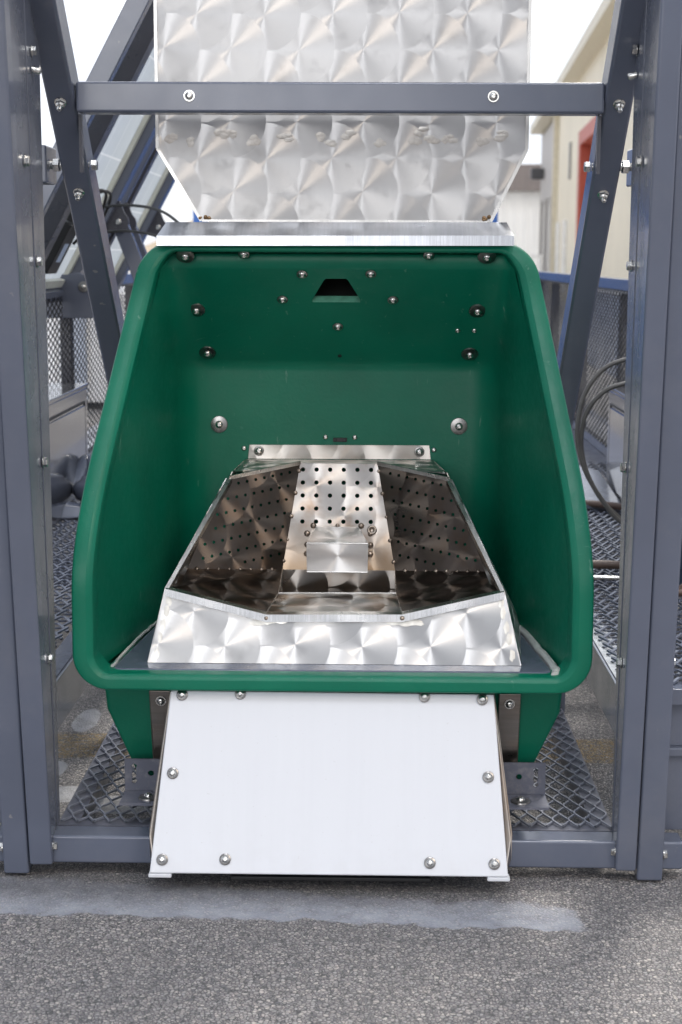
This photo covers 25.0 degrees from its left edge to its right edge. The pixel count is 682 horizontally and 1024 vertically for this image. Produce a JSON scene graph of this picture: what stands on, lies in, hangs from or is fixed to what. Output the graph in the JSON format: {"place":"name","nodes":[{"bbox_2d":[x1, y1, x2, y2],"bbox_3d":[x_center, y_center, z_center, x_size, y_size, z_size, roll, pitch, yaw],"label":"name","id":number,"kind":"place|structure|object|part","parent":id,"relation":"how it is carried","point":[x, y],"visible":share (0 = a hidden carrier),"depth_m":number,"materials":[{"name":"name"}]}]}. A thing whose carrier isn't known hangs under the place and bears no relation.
{"place":"outdoors","nodes":[
{"label":"outdoors","id":0,"kind":"place"},
{"bbox_2d":[40,0,601,245],"label":"sky","id":1,"kind":"structure","parent":0,"point":[557,27],"materials":[{"name":"white"}]},
{"bbox_2d":[0,270,681,1023],"bbox_3d":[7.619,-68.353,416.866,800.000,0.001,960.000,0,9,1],"label":"asphalt ground","id":2,"kind":"structure","parent":0,"point":[82,942],"depth_m":2.41,"materials":[{"name":"grey asphalt"}]},
{"bbox_2d":[0,0,59,872],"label":"side panel","id":3,"kind":"object","parent":2,"relation":"on","point":[29,795],"visible":0.98,"depth_m":2.50,"materials":[{"name":"metal"}]},
{"bbox_2d":[47,287,124,402],"bbox_3d":[-3.147,-1.374,12.027,3.380,0.750,2.940,0,9,1],"label":"white container","id":4,"kind":"object","parent":2,"relation":"on","point":[48,341],"visible":0.06,"depth_m":10.59,"materials":[{"name":"metal"}]},
{"bbox_2d":[0,0,681,868],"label":"steel frame","id":5,"kind":"object","parent":2,"relation":"on","point":[80,834],"visible":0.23,"depth_m":2.64,"materials":[{"name":"metal"}]},
{"bbox_2d":[71,222,593,809],"bbox_3d":[-0.009,-0.040,2.864,0.885,1.048,0.602,0,9,1],"label":"feeding hood","id":6,"kind":"object","parent":5,"relation":"on","point":[237,340],"visible":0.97,"depth_m":2.89,"materials":[{"name":"green plastic"}]},
{"bbox_2d":[148,690,511,881],"bbox_3d":[-0.018,0.465,2.620,0.623,0.313,0.136,0,9,1],"label":"front board","id":7,"kind":"object","parent":6,"relation":"attached to","point":[333,786],"visible":1,"depth_m":2.61,"materials":[{"name":"white plastic"}]},
{"bbox_2d":[148,445,520,665],"bbox_3d":[-0.003,0.064,2.910,0.708,0.323,0.518,0,9,1],"label":"feed trough","id":8,"kind":"object","parent":6,"relation":"on","point":[335,591],"visible":1,"depth_m":2.89,"materials":[{"name":"metal"}]},
{"bbox_2d":[153,0,531,221],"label":"feed hopper","id":9,"kind":"object","parent":6,"relation":"on","point":[294,168],"visible":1,"depth_m":2.87,"materials":[{"name":"metal"}]},
{"bbox_2d":[0,410,681,829],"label":"trailer deck","id":10,"kind":"structure","parent":2,"relation":"on","point":[72,682],"depth_m":3.06,"materials":[{"name":"metal"}]},
{"bbox_2d":[48,383,87,526],"bbox_3d":[-0.951,-0.131,4.148,0.348,0.346,1.098,0,9,1],"label":"equipment box","id":11,"kind":"object","parent":10,"relation":"on","point":[68,427],"visible":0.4,"depth_m":4.33,"materials":[{"name":"paint"}]},
{"bbox_2d":[49,406,85,515],"bbox_3d":[-0.779,-0.116,4.142,0.004,0.250,0.980,0,9,1],"label":"door","id":12,"kind":"structure","parent":11,"relation":"in","point":[67,433],"depth_m":4.31,"materials":[{"name":"paint"}]},
{"bbox_2d":[62,454,90,518],"bbox_3d":[-0.762,-0.070,4.368,0.190,0.152,0.350,6,11,30],"label":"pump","id":13,"kind":"object","parent":10,"relation":"on","point":[71,509],"visible":0.2,"depth_m":4.38,"materials":[{"name":"metal"}]},
{"bbox_2d":[46,273,133,453],"bbox_3d":[-0.897,-0.604,6.050,0.050,0.655,4.400,0,9,1],"label":"fence","id":14,"kind":"object","parent":10,"relation":"on","point":[67,350],"visible":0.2,"depth_m":5.21,"materials":[{"name":"metal"}]},
{"bbox_2d":[43,0,154,317],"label":"solar panel","id":15,"kind":"object","parent":14,"relation":"on","point":[120,144],"visible":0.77,"depth_m":4.50,"materials":[{"name":"grey metal"}]},
{"bbox_2d":[72,189,107,244],"bbox_3d":[-0.742,-0.861,4.487,0.118,0.161,0.153,0,9,1],"label":"cable","id":16,"kind":"object","parent":15,"relation":"attached to","point":[103,206],"visible":0.37,"depth_m":4.51,"materials":[{"name":"black rubber"}]},
{"bbox_2d":[77,190,111,243],"bbox_3d":[-0.741,-0.875,4.566,0.118,0.161,0.153,0,9,1],"label":"cable","id":17,"kind":"object","parent":15,"relation":"attached to","point":[109,201],"visible":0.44,"depth_m":4.59,"materials":[{"name":"black rubber"}]},
{"bbox_2d":[107,230,156,237],"bbox_3d":[-0.504,-0.708,4.220,0.099,0.144,0.996,-4,10,-24],"label":"cable","id":18,"kind":"object","parent":15,"relation":"attached to","point":[133,231],"visible":0.34,"depth_m":4.51,"materials":[{"name":"black rubber"}]},
{"bbox_2d":[105,204,178,221],"bbox_3d":[-0.504,-0.782,4.208,0.099,0.144,0.996,-4,10,-24],"label":"cable","id":19,"kind":"object","parent":15,"relation":"attached to","point":[146,207],"visible":0.63,"depth_m":4.44,"materials":[{"name":"black rubber"}]},
{"bbox_2d":[108,135,174,290],"bbox_3d":[-0.430,-1.527,5.406,0.981,1.956,0.870,0,9,1],"label":"solar panel","id":20,"kind":"object","parent":14,"relation":"on","point":[152,182],"visible":0.28,"depth_m":5.70,"materials":[{"name":"glass"}]},
{"bbox_2d":[538,271,627,456],"bbox_3d":[1.007,-0.590,6.018,0.050,0.655,4.400,0,9,1],"label":"fence","id":21,"kind":"object","parent":10,"relation":"on","point":[595,436],"visible":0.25,"depth_m":5.83,"materials":[{"name":"metal"}]},
{"bbox_2d":[585,500,620,509],"bbox_3d":[0.814,-0.007,4.396,0.650,0.023,0.148,8,12,39],"label":"conduit","id":22,"kind":"object","parent":10,"relation":"on","point":[598,504],"visible":0.24,"depth_m":4.48,"materials":[{"name":"brown plastic"}]},
{"bbox_2d":[593,560,619,569],"bbox_3d":[0.724,0.131,3.545,0.446,0.025,0.066,3,10,18],"label":"conduit","id":23,"kind":"object","parent":10,"relation":"on","point":[606,564],"visible":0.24,"depth_m":3.59,"materials":[{"name":"brown plastic"}]},
{"bbox_2d":[594,575,618,579],"bbox_3d":[0.681,0.151,3.498,0.350,0.010,0.010,1,9,3],"label":"metal rod","id":24,"kind":"object","parent":10,"relation":"on","point":[598,577],"depth_m":3.50,"materials":[{"name":"metal"}]},
{"bbox_2d":[606,386,624,501],"bbox_3d":[0.992,-0.136,4.258,0.348,0.336,1.088,0,9,1],"label":"equipment box","id":25,"kind":"object","parent":10,"relation":"on","point":[615,436],"visible":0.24,"depth_m":4.61,"materials":[{"name":"paint"}]},
{"bbox_2d":[575,357,625,523],"bbox_3d":[0.768,-0.152,3.831,0.351,0.490,0.151,3,10,18],"label":"hose","id":26,"kind":"object","parent":25,"relation":"in","point":[599,372],"visible":0.73,"depth_m":3.81,"materials":[{"name":"grey rubber"}]},
{"bbox_2d":[579,381,624,517],"bbox_3d":[0.749,-0.124,3.825,0.299,0.421,0.112,-3,10,-17],"label":"hose","id":27,"kind":"object","parent":25,"relation":"in","point":[597,397],"visible":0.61,"depth_m":3.81,"materials":[{"name":"grey rubber"}]},
{"bbox_2d":[608,408,623,497],"bbox_3d":[0.820,-0.123,4.258,0.004,0.240,0.970,0,9,1],"label":"door","id":28,"kind":"structure","parent":25,"relation":"in","point":[616,433],"depth_m":4.60,"materials":[{"name":"paint"}]},
{"bbox_2d":[678,584,681,595],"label":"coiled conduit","id":29,"kind":"object","parent":10,"relation":"on","point":[680,589],"visible":0.02,"depth_m":3.25,"materials":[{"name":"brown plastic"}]},
{"bbox_2d":[679,542,681,584],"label":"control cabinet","id":30,"kind":"object","parent":10,"relation":"on","point":[680,580],"depth_m":3.40,"materials":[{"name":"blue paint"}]},
{"bbox_3d":[0.906,-0.110,3.360,0.320,0.480,0.004,0,9,1],"label":"door","id":31,"kind":"part","parent":30,"relation":"part of","materials":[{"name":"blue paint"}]},
{"bbox_2d":[193,211,497,221],"bbox_3d":[0.087,-2.679,15.136,2.410,2.230,6.060,0,9,1],"label":"blue container","id":32,"kind":"object","parent":2,"relation":"on","point":[195,219],"depth_m":12.16,"materials":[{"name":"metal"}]},
{"bbox_2d":[529,255,542,270],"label":"white railing","id":33,"kind":"object","parent":2,"relation":"on","point":[540,261],"visible":0.16,"depth_m":40.34,"materials":[{"name":"metal"}]},
{"bbox_2d":[588,289,625,377],"bbox_3d":[2.614,-0.819,8.738,2.020,0.885,3.900,0,9,1],"label":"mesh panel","id":34,"kind":"object","parent":2,"relation":"on","point":[605,331],"depth_m":9.52,"materials":[{"name":"grey metal"}]},
{"bbox_2d":[611,0,681,880],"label":"side panel","id":35,"kind":"object","parent":2,"relation":"on","point":[651,526],"visible":0.99,"depth_m":2.48,"materials":[{"name":"metal"}]},
{"bbox_2d":[498,164,540,268],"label":"white warehouse","id":36,"kind":"structure","parent":0,"point":[519,211],"depth_m":59.28,"materials":[{"name":"metal"}]},
{"bbox_2d":[530,0,633,300],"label":"cream building","id":37,"kind":"structure","parent":0,"point":[560,174],"depth_m":34.92,"materials":[{"name":"paint"}]},
{"bbox_2d":[539,194,551,282],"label":"window","id":38,"kind":"structure","parent":37,"relation":"in","point":[545,207],"depth_m":45.96,"materials":[{"name":"grey metal"}]}
]}

